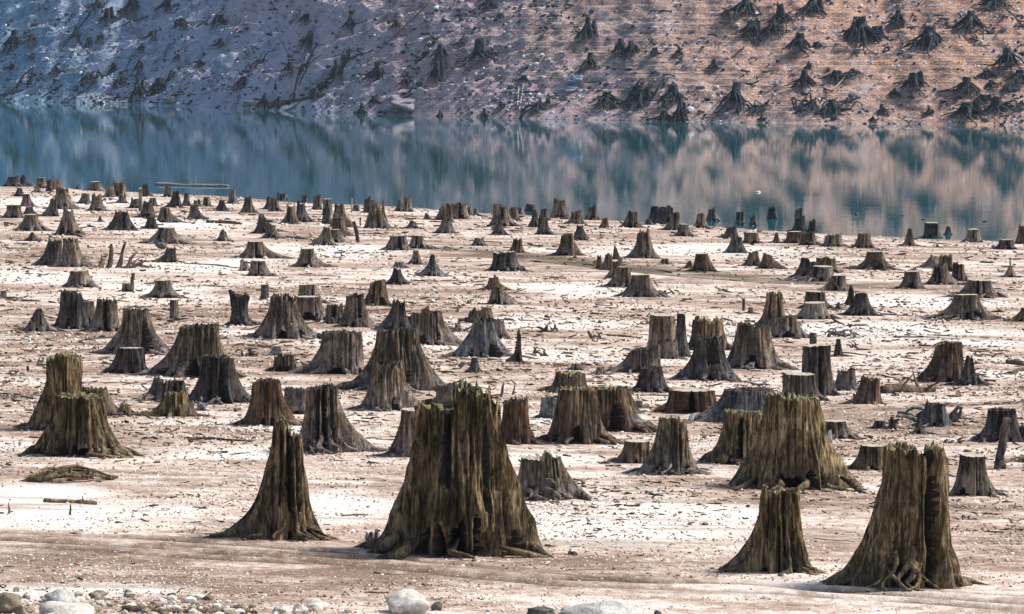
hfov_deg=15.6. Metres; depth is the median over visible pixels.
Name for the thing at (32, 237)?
tree stump
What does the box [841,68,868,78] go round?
tree stump
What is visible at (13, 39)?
tree stump
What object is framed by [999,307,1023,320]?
tree stump
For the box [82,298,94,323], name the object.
tree stump
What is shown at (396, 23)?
tree stump
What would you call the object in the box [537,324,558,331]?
root clump
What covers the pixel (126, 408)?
tree stump
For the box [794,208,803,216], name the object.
tree stump
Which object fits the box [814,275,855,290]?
tree stump
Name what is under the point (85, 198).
tree stump
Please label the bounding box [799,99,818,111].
tree stump
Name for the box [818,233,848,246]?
tree stump
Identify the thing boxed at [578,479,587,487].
root clump
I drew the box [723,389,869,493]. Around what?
tree stump
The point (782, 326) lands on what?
tree stump
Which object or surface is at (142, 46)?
tree stump
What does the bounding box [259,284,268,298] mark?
tree stump
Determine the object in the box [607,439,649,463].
tree stump
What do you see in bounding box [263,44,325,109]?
root clump
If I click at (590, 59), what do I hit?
tree stump
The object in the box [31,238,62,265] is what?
tree stump
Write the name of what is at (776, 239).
tree stump
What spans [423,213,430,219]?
tree stump
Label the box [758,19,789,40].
tree stump
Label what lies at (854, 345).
root clump
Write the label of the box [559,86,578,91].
boulder
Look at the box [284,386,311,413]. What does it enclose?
tree stump
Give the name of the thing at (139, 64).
tree stump
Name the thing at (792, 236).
tree stump
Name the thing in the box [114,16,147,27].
branch
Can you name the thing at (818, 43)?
tree stump
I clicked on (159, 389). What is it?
tree stump
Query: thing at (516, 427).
tree stump
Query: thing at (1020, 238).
tree stump
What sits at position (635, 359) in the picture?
tree stump
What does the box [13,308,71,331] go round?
tree stump
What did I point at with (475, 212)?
tree stump
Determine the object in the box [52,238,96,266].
tree stump
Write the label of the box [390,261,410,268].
tree stump
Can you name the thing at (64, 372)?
tree stump
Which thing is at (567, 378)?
tree stump
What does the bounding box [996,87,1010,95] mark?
tree stump
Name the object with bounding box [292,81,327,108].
root clump
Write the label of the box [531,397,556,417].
tree stump
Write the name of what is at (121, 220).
tree stump
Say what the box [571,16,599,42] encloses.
tree stump
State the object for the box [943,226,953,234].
tree stump
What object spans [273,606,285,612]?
rock
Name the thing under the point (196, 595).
rock
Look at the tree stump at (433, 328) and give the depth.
92.51 m
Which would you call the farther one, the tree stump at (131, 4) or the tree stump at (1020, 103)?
the tree stump at (131, 4)
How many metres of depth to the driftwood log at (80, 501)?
57.53 m
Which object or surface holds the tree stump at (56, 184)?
on the ground
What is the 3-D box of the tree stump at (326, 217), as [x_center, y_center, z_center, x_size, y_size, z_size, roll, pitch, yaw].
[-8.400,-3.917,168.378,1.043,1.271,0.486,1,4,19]
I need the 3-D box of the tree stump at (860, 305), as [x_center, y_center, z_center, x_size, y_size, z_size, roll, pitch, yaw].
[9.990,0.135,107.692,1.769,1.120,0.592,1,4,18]
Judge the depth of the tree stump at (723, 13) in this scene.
388.71 m
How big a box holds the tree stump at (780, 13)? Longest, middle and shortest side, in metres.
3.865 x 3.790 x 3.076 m
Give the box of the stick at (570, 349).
[555,348,595,351]
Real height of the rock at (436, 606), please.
0.148 m
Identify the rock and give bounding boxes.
[0,592,22,612]
[14,605,25,613]
[39,601,94,613]
[44,589,79,602]
[88,590,106,597]
[155,242,166,248]
[187,592,205,599]
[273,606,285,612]
[292,603,307,612]
[304,598,328,610]
[384,589,429,613]
[431,601,441,610]
[526,606,555,613]
[558,600,642,613]
[632,414,648,421]
[828,430,831,439]
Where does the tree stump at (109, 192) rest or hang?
on the ground
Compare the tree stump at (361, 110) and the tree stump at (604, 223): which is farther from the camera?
the tree stump at (361, 110)
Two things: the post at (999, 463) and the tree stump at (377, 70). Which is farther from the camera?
the tree stump at (377, 70)
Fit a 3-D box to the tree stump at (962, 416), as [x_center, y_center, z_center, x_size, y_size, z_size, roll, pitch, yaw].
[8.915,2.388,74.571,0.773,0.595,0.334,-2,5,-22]
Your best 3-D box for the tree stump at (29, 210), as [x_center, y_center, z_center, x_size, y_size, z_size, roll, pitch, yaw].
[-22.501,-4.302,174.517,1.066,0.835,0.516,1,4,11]
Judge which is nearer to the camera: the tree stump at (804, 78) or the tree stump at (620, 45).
the tree stump at (804, 78)
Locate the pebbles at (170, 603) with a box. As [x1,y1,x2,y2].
[12,586,351,613]
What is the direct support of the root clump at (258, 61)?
on the hill
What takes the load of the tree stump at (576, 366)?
on the ground
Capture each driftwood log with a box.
[35,84,61,100]
[43,496,96,504]
[155,182,228,186]
[181,262,238,267]
[184,437,254,440]
[206,220,241,223]
[265,93,325,104]
[284,235,307,238]
[330,50,373,76]
[880,370,945,392]
[1005,359,1023,365]
[1007,367,1023,374]
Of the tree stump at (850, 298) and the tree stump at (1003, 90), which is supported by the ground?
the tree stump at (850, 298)
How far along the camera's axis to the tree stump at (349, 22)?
431.94 m
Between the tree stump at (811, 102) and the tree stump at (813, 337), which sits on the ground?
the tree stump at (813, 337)
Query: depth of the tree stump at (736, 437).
65.00 m
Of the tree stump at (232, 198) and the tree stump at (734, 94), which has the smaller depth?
the tree stump at (232, 198)
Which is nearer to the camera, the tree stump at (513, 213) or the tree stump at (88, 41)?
the tree stump at (513, 213)
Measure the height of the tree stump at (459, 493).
2.879 m
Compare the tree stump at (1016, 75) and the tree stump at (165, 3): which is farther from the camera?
the tree stump at (165, 3)
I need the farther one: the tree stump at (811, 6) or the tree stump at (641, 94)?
the tree stump at (811, 6)
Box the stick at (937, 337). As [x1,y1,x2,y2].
[910,336,959,338]
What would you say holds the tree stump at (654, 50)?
on the hill
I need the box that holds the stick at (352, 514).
[341,514,368,515]
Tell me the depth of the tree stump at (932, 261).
136.65 m
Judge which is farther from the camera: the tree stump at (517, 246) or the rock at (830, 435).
the tree stump at (517, 246)
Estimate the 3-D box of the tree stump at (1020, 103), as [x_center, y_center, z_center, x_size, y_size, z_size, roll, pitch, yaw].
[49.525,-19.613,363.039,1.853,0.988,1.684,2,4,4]
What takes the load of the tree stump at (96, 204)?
on the ground
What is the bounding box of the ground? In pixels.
[0,186,1023,613]
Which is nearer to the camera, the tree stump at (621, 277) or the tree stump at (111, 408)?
the tree stump at (111, 408)
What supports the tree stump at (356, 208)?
on the ground
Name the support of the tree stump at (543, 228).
on the ground
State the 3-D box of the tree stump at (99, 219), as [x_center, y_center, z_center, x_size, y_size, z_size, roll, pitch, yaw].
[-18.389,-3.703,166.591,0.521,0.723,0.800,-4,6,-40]
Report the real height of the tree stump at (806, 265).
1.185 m
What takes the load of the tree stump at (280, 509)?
on the ground
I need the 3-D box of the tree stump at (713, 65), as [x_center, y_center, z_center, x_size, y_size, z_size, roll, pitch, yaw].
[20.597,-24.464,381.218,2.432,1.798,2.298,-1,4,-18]
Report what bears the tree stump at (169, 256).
on the ground
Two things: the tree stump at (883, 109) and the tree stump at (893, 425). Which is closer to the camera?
the tree stump at (893, 425)
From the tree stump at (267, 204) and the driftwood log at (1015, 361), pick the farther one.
the tree stump at (267, 204)
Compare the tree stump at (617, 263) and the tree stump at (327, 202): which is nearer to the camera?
the tree stump at (617, 263)
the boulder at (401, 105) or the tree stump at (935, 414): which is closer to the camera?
the tree stump at (935, 414)
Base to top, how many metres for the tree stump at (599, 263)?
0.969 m
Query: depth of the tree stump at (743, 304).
108.96 m
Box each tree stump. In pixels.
[0,29,20,55]
[0,205,23,217]
[0,290,6,297]
[2,176,22,186]
[3,64,14,73]
[7,214,55,230]
[10,350,82,429]
[11,187,22,196]
[13,232,45,240]
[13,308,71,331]
[17,392,145,458]
[18,34,35,47]
[20,175,34,184]
[20,193,39,206]
[23,206,38,214]
[25,186,46,192]
[26,52,34,61]
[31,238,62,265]
[33,177,46,187]
[40,197,59,216]
[45,180,55,191]
[47,64,60,77]
[48,206,88,235]
[52,180,62,189]
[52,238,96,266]
[52,290,88,329]
[54,187,86,209]
[62,269,98,287]
[64,26,80,45]
[75,193,90,203]
[78,71,93,84]
[78,296,119,331]
[80,181,105,190]
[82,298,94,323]
[82,385,138,416]
[83,0,103,13]
[84,37,92,47]
[84,193,109,210]
[87,308,170,355]
[92,216,104,221]
[95,31,104,45]
[97,6,120,26]
[98,347,149,373]
[99,210,138,230]
[102,186,118,196]
[106,63,116,73]
[109,196,128,202]
[110,70,128,89]
[110,402,155,416]
[113,179,126,196]
[113,283,129,291]
[114,0,142,18]
[124,75,145,104]
[125,197,138,207]
[127,322,249,378]
[130,58,142,76]
[133,198,156,217]
[135,376,188,400]
[136,227,198,243]
[137,43,144,53]
[137,389,210,416]
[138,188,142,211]
[139,216,158,228]
[139,279,191,298]
[141,30,158,40]
[142,183,159,196]
[146,77,165,94]
[146,247,182,262]
[149,197,160,205]
[153,0,171,12]
[156,207,189,222]
[161,186,172,196]
[163,191,187,207]
[169,17,192,32]
[169,300,178,318]
[171,54,179,62]
[182,193,190,205]
[184,204,212,219]
[188,353,250,404]
[191,59,205,67]
[193,199,205,206]
[193,414,338,542]
[202,197,215,206]
[206,13,227,32]
[208,38,224,51]
[208,199,231,210]
[210,229,235,240]
[224,289,260,325]
[225,189,240,203]
[228,241,293,258]
[229,77,245,92]
[232,377,302,425]
[237,259,249,270]
[238,196,258,212]
[241,291,321,339]
[245,260,276,275]
[249,214,266,233]
[254,95,267,107]
[259,196,269,208]
[259,222,287,238]
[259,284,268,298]
[262,345,284,355]
[263,96,284,109]
[263,352,296,370]
[268,198,284,211]
[275,192,289,199]
[276,62,296,77]
[277,202,299,223]
[284,329,363,374]
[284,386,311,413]
[291,248,339,267]
[293,14,309,25]
[296,30,312,52]
[296,200,318,221]
[296,296,325,320]
[298,284,333,303]
[300,195,310,202]
[300,383,388,454]
[302,88,321,102]
[308,194,322,209]
[308,226,339,245]
[318,206,331,223]
[320,303,342,323]
[321,199,332,214]
[326,60,343,83]
[328,202,362,227]
[330,229,348,242]
[332,217,354,235]
[333,292,377,327]
[335,327,447,393]
[338,15,354,35]
[348,105,367,113]
[348,359,418,410]
[350,205,360,210]
[351,379,553,561]
[358,196,369,212]
[360,60,383,87]
[363,199,397,228]
[364,279,391,305]
[365,95,376,107]
[368,407,415,456]
[371,299,416,329]
[378,235,414,250]
[382,199,388,221]
[386,267,417,284]
[387,20,401,30]
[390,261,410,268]
[391,200,402,210]
[393,72,411,91]
[399,195,413,211]
[402,220,421,228]
[404,248,426,264]
[407,312,420,327]
[409,235,441,248]
[412,254,455,276]
[417,306,462,346]
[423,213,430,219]
[425,60,443,85]
[428,43,447,65]
[429,66,442,81]
[431,217,457,233]
[433,205,445,219]
[435,381,467,402]
[439,315,513,357]
[444,203,456,222]
[451,38,464,47]
[451,202,472,218]
[455,37,495,73]
[458,307,494,322]
[464,357,483,371]
[466,238,489,245]
[467,207,472,214]
[472,0,496,12]
[472,208,480,214]
[474,274,518,290]
[479,108,487,117]
[479,285,523,304]
[483,251,526,271]
[486,203,525,226]
[491,221,514,235]
[493,103,505,111]
[494,318,514,339]
[497,329,529,361]
[502,395,551,445]
[507,237,528,252]
[509,207,522,220]
[514,75,528,85]
[517,207,524,213]
[518,449,592,500]
[524,204,536,210]
[526,102,546,115]
[526,210,537,227]
[531,385,623,445]
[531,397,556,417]
[533,369,587,392]
[534,215,557,234]
[540,208,552,219]
[545,233,586,255]
[549,198,570,217]
[561,210,587,223]
[564,363,584,369]
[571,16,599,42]
[573,224,591,240]
[576,52,597,75]
[583,205,601,220]
[587,91,619,112]
[587,367,619,375]
[592,254,601,268]
[595,385,657,433]
[597,253,611,269]
[597,267,630,287]
[599,218,610,227]
[603,258,622,277]
[605,344,666,373]
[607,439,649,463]
[610,38,625,57]
[610,274,669,297]
[612,246,625,259]
[618,210,649,227]
[619,40,639,59]
[619,101,631,110]
[622,228,660,258]
[622,413,715,475]
[625,87,650,111]
[630,364,672,392]
[634,400,648,408]
[641,218,654,224]
[645,110,673,121]
[647,47,657,58]
[647,313,675,345]
[649,83,687,109]
[649,206,658,221]
[650,388,716,413]
[652,205,672,223]
[656,258,673,264]
[657,212,680,229]
[660,338,688,358]
[665,334,740,381]
[669,224,700,236]
[670,47,684,59]
[671,97,688,121]
[676,313,691,356]
[681,260,692,268]
[685,253,721,271]
[686,387,772,423]
[688,316,731,349]
[691,212,708,227]
[697,408,762,465]
[702,59,718,73]
[706,207,721,220]
[709,81,747,121]
[714,11,730,19]
[716,483,826,577]
[717,225,741,237]
[719,237,748,253]
[721,0,761,22]
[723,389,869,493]
[727,322,799,369]
[731,19,762,47]
[735,211,745,224]
[736,250,759,265]
[741,307,756,312]
[742,298,744,310]
[743,232,765,243]
[744,104,764,114]
[748,215,757,225]
[753,253,791,269]
[753,289,803,325]
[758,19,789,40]
[763,3,794,31]
[764,232,780,242]
[767,205,777,218]
[771,314,809,338]
[778,32,813,56]
[780,231,802,242]
[781,372,831,400]
[784,70,817,90]
[784,265,833,281]
[785,257,816,278]
[787,0,826,19]
[787,215,807,230]
[793,301,841,319]
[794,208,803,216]
[797,291,834,308]
[798,231,821,244]
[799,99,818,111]
[802,61,811,71]
[802,344,845,396]
[805,219,819,231]
[810,332,816,343]
[812,41,823,50]
[812,98,844,122]
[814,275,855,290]
[816,257,840,272]
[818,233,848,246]
[819,439,991,591]
[820,70,846,84]
[825,420,864,439]
[827,302,846,309]
[831,339,857,356]
[833,285,853,304]
[833,293,883,315]
[835,367,858,390]
[836,374,886,404]
[838,15,879,53]
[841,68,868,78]
[843,16,869,45]
[843,252,902,270]
[845,233,874,247]
[846,444,882,471]
[862,420,886,428]
[865,25,890,43]
[867,116,877,122]
[871,416,914,429]
[876,104,891,117]
[883,9,905,32]
[885,88,902,98]
[886,270,926,288]
[894,70,929,97]
[895,228,921,245]
[900,24,943,57]
[905,398,956,427]
[906,418,942,434]
[913,340,964,382]
[916,254,938,267]
[917,294,1006,320]
[918,107,933,117]
[918,222,943,237]
[923,262,964,284]
[938,355,993,386]
[939,254,952,271]
[941,100,989,124]
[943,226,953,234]
[945,10,992,39]
[946,279,1008,298]
[947,76,980,101]
[949,453,1007,497]
[950,411,973,418]
[951,262,967,280]
[960,228,985,241]
[967,407,1023,442]
[971,0,1017,13]
[972,94,991,105]
[973,70,996,80]
[982,96,1018,118]
[983,79,1001,90]
[984,46,1023,75]
[989,239,1017,249]
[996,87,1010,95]
[998,69,1023,90]
[998,266,1023,277]
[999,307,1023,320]
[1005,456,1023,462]
[1013,100,1023,108]
[1014,224,1023,243]
[1020,424,1023,436]
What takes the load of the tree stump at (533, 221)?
on the ground
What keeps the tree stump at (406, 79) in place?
on the hill
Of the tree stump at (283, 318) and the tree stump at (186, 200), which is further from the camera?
the tree stump at (186, 200)
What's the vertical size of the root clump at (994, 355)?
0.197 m
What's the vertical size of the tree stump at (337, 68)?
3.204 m
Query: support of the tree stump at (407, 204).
on the ground
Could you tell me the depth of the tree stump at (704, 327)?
93.06 m
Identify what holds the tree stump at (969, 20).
on the hill
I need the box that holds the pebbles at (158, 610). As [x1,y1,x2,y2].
[122,605,250,612]
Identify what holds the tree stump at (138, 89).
on the hill
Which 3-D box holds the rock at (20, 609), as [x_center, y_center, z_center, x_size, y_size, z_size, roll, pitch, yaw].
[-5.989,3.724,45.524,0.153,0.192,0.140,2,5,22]
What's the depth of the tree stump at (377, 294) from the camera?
108.45 m
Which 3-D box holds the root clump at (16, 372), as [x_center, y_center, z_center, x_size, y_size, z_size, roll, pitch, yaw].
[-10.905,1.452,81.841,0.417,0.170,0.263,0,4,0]
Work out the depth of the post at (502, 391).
77.83 m
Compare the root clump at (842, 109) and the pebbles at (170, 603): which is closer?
the pebbles at (170, 603)
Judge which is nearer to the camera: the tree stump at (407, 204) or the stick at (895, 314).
the stick at (895, 314)
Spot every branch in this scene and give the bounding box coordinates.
[78,6,94,29]
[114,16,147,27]
[124,10,140,39]
[192,8,223,29]
[721,46,744,64]
[831,77,844,90]
[837,96,860,102]
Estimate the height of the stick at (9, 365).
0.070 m
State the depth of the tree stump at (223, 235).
149.39 m
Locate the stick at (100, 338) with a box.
[85,336,113,339]
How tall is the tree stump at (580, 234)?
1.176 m
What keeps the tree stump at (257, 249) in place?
on the ground
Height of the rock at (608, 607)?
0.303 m
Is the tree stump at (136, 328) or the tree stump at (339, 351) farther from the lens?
the tree stump at (136, 328)
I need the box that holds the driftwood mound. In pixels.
[20,464,117,481]
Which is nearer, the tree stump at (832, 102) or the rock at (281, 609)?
the rock at (281, 609)
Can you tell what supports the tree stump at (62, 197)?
on the ground
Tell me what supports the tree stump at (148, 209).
on the ground
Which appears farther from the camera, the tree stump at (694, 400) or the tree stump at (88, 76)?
the tree stump at (88, 76)
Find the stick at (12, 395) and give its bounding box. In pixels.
[6,394,36,398]
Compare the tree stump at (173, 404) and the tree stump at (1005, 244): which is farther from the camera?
the tree stump at (1005, 244)
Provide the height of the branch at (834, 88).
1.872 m
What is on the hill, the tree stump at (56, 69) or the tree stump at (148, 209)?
the tree stump at (56, 69)
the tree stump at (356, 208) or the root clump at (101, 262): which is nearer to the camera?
the root clump at (101, 262)
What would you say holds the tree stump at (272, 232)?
on the ground
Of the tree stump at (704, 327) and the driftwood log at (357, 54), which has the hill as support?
the driftwood log at (357, 54)
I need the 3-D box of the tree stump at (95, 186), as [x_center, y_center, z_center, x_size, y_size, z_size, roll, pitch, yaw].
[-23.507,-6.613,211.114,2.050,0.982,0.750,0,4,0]
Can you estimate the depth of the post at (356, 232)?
150.22 m
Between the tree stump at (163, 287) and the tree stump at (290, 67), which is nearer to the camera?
the tree stump at (163, 287)
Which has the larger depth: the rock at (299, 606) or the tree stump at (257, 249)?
the tree stump at (257, 249)
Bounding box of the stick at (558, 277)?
[549,276,566,278]
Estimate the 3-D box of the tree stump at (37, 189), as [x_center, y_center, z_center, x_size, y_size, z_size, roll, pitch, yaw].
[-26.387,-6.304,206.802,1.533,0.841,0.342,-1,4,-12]
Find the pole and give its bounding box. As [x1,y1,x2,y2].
[357,0,431,69]
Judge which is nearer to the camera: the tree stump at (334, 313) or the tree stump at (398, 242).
the tree stump at (334, 313)
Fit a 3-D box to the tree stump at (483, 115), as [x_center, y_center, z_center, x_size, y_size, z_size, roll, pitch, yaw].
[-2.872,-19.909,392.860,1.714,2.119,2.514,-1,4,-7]
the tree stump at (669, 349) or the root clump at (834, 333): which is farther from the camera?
the root clump at (834, 333)
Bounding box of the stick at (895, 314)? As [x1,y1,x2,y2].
[880,313,917,316]
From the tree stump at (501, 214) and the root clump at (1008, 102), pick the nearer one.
the tree stump at (501, 214)
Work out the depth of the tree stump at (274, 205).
183.18 m
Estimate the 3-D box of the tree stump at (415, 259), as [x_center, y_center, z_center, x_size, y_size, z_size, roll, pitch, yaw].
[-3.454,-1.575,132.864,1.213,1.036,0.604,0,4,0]
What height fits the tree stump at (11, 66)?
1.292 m
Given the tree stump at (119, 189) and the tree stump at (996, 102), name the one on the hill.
the tree stump at (996, 102)
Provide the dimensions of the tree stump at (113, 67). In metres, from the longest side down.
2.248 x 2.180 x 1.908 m
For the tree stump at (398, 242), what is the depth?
143.94 m
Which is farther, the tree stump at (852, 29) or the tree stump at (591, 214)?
the tree stump at (852, 29)
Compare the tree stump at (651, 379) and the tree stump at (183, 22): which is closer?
the tree stump at (651, 379)
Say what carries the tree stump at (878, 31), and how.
on the hill
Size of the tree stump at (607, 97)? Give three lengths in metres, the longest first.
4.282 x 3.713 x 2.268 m
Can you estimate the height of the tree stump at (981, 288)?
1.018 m
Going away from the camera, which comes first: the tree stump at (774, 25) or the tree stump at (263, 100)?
the tree stump at (774, 25)
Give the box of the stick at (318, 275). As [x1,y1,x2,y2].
[299,274,340,276]
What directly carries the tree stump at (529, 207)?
on the ground
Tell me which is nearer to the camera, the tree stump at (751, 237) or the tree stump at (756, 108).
the tree stump at (751, 237)
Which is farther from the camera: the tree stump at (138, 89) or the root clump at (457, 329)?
the tree stump at (138, 89)
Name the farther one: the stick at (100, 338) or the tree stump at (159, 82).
the tree stump at (159, 82)
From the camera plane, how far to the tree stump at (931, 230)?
163.31 m
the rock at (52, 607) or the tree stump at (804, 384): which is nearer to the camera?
the rock at (52, 607)
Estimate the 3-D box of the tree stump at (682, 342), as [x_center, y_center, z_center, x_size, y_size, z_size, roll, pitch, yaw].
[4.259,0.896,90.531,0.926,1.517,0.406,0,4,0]
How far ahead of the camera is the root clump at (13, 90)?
488.59 m
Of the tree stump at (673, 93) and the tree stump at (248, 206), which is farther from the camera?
the tree stump at (673, 93)
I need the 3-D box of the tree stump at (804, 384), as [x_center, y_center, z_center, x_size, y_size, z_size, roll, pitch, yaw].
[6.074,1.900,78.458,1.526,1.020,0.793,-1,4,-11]
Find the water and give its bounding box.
[0,101,1023,241]
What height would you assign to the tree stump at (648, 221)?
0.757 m
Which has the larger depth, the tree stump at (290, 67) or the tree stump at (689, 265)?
the tree stump at (290, 67)
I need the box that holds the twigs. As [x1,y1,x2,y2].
[0,209,1023,533]
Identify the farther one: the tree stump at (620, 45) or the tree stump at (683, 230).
the tree stump at (620, 45)
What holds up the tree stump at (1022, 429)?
on the ground
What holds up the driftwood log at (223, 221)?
on the ground
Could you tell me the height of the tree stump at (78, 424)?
1.529 m
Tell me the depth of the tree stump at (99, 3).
490.00 m
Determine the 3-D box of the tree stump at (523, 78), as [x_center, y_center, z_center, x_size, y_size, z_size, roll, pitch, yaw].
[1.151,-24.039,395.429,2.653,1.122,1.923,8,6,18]
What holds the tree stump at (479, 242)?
on the ground
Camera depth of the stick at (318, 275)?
124.08 m
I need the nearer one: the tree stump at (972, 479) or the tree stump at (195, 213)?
the tree stump at (972, 479)
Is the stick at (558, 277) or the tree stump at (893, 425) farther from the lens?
the stick at (558, 277)
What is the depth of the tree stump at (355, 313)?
98.56 m
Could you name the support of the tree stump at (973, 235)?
on the ground
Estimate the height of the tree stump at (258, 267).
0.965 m
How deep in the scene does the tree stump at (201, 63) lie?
457.09 m
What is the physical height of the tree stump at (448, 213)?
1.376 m
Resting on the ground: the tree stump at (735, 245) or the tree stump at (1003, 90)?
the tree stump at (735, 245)
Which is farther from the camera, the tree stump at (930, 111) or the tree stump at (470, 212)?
the tree stump at (930, 111)
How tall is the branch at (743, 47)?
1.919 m
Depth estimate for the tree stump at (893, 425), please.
72.40 m
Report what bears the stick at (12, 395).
on the ground
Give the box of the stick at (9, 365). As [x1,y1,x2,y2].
[0,364,21,366]
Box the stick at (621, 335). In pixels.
[607,334,638,337]
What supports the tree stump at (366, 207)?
on the ground
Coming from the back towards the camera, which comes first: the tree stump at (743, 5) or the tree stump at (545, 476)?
the tree stump at (743, 5)
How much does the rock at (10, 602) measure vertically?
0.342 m
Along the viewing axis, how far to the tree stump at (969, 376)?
82.64 m
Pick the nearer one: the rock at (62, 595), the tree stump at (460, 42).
the rock at (62, 595)
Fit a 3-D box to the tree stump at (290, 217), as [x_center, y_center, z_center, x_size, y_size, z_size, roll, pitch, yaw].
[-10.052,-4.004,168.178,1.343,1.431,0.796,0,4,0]
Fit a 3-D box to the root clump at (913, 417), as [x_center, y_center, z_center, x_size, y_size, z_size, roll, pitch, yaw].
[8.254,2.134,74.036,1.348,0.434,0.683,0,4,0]
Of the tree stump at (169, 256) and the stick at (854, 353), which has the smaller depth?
the stick at (854, 353)
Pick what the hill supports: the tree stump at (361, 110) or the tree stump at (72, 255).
the tree stump at (361, 110)
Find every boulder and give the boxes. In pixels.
[161,97,176,103]
[211,52,237,76]
[242,100,256,107]
[325,95,340,107]
[386,98,416,112]
[387,95,403,102]
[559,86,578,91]
[562,75,583,84]
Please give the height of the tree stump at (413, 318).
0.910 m
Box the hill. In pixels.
[0,0,1023,124]
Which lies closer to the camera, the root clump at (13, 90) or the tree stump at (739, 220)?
the tree stump at (739, 220)
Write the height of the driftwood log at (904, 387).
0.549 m
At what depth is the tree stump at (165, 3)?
480.74 m
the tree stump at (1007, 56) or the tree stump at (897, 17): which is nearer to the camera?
the tree stump at (1007, 56)
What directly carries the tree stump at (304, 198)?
on the ground
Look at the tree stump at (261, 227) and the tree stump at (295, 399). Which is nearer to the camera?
the tree stump at (295, 399)
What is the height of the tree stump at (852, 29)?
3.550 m
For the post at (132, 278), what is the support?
on the ground
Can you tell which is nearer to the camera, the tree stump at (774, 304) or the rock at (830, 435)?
the rock at (830, 435)
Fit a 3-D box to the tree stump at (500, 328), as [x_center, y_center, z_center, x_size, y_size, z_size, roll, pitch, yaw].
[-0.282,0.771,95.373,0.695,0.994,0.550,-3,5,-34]
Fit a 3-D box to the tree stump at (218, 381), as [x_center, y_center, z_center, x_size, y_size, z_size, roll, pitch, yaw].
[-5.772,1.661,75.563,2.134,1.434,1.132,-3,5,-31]
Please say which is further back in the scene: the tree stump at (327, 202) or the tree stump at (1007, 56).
the tree stump at (1007, 56)
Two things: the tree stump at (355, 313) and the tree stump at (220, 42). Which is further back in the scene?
the tree stump at (220, 42)
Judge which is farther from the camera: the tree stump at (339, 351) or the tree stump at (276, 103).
the tree stump at (276, 103)
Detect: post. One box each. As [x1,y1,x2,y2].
[130,273,134,291]
[353,221,359,242]
[500,381,504,396]
[994,417,1011,469]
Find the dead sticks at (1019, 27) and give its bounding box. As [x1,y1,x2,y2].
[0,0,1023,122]
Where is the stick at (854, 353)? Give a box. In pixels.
[831,351,873,355]
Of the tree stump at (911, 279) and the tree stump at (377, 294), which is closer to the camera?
the tree stump at (377, 294)
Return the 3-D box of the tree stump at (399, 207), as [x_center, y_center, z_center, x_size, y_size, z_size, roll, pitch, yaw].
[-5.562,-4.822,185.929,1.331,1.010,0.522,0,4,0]
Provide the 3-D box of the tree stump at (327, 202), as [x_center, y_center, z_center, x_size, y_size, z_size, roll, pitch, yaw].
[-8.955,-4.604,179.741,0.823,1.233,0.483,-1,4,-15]
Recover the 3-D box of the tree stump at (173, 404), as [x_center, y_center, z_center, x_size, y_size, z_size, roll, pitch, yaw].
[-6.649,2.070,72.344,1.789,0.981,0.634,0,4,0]
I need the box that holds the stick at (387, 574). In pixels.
[373,572,403,574]
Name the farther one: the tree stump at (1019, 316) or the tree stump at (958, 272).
the tree stump at (958, 272)
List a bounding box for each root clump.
[0,67,36,99]
[4,369,24,374]
[66,55,132,99]
[96,242,156,268]
[146,65,181,95]
[191,396,213,410]
[227,47,274,87]
[235,347,257,356]
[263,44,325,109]
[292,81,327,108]
[307,46,353,98]
[365,529,379,539]
[414,36,439,63]
[449,323,471,331]
[449,362,469,366]
[519,93,556,118]
[525,347,547,355]
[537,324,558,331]
[568,551,577,554]
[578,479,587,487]
[587,330,602,338]
[606,78,645,108]
[634,74,669,107]
[660,288,674,293]
[736,99,771,113]
[789,92,826,113]
[811,96,862,114]
[825,328,859,336]
[846,340,858,347]
[896,403,962,421]
[943,437,965,442]
[950,94,1016,113]
[952,515,977,519]
[974,352,1004,357]
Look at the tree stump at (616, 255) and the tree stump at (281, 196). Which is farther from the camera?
the tree stump at (281, 196)
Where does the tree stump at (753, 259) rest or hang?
on the ground
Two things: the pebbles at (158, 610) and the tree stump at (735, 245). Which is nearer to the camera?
the pebbles at (158, 610)
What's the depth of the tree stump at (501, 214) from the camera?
168.99 m
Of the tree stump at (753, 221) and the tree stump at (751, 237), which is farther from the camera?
the tree stump at (753, 221)
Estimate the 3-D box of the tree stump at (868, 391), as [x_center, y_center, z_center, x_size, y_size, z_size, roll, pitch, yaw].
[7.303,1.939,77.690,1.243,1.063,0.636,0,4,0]
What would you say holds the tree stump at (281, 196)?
on the ground
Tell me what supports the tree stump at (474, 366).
on the ground
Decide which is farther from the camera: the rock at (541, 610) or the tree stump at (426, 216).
the tree stump at (426, 216)
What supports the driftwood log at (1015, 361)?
on the ground
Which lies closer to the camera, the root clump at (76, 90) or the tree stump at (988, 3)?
the tree stump at (988, 3)
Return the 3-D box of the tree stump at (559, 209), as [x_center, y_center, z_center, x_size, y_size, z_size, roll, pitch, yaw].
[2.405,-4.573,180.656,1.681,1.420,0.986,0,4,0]
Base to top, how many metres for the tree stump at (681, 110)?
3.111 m
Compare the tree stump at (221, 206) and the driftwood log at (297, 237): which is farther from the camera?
the tree stump at (221, 206)
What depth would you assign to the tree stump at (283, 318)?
94.09 m
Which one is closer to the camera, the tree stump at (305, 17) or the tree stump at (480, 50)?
the tree stump at (480, 50)
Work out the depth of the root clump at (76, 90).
475.80 m

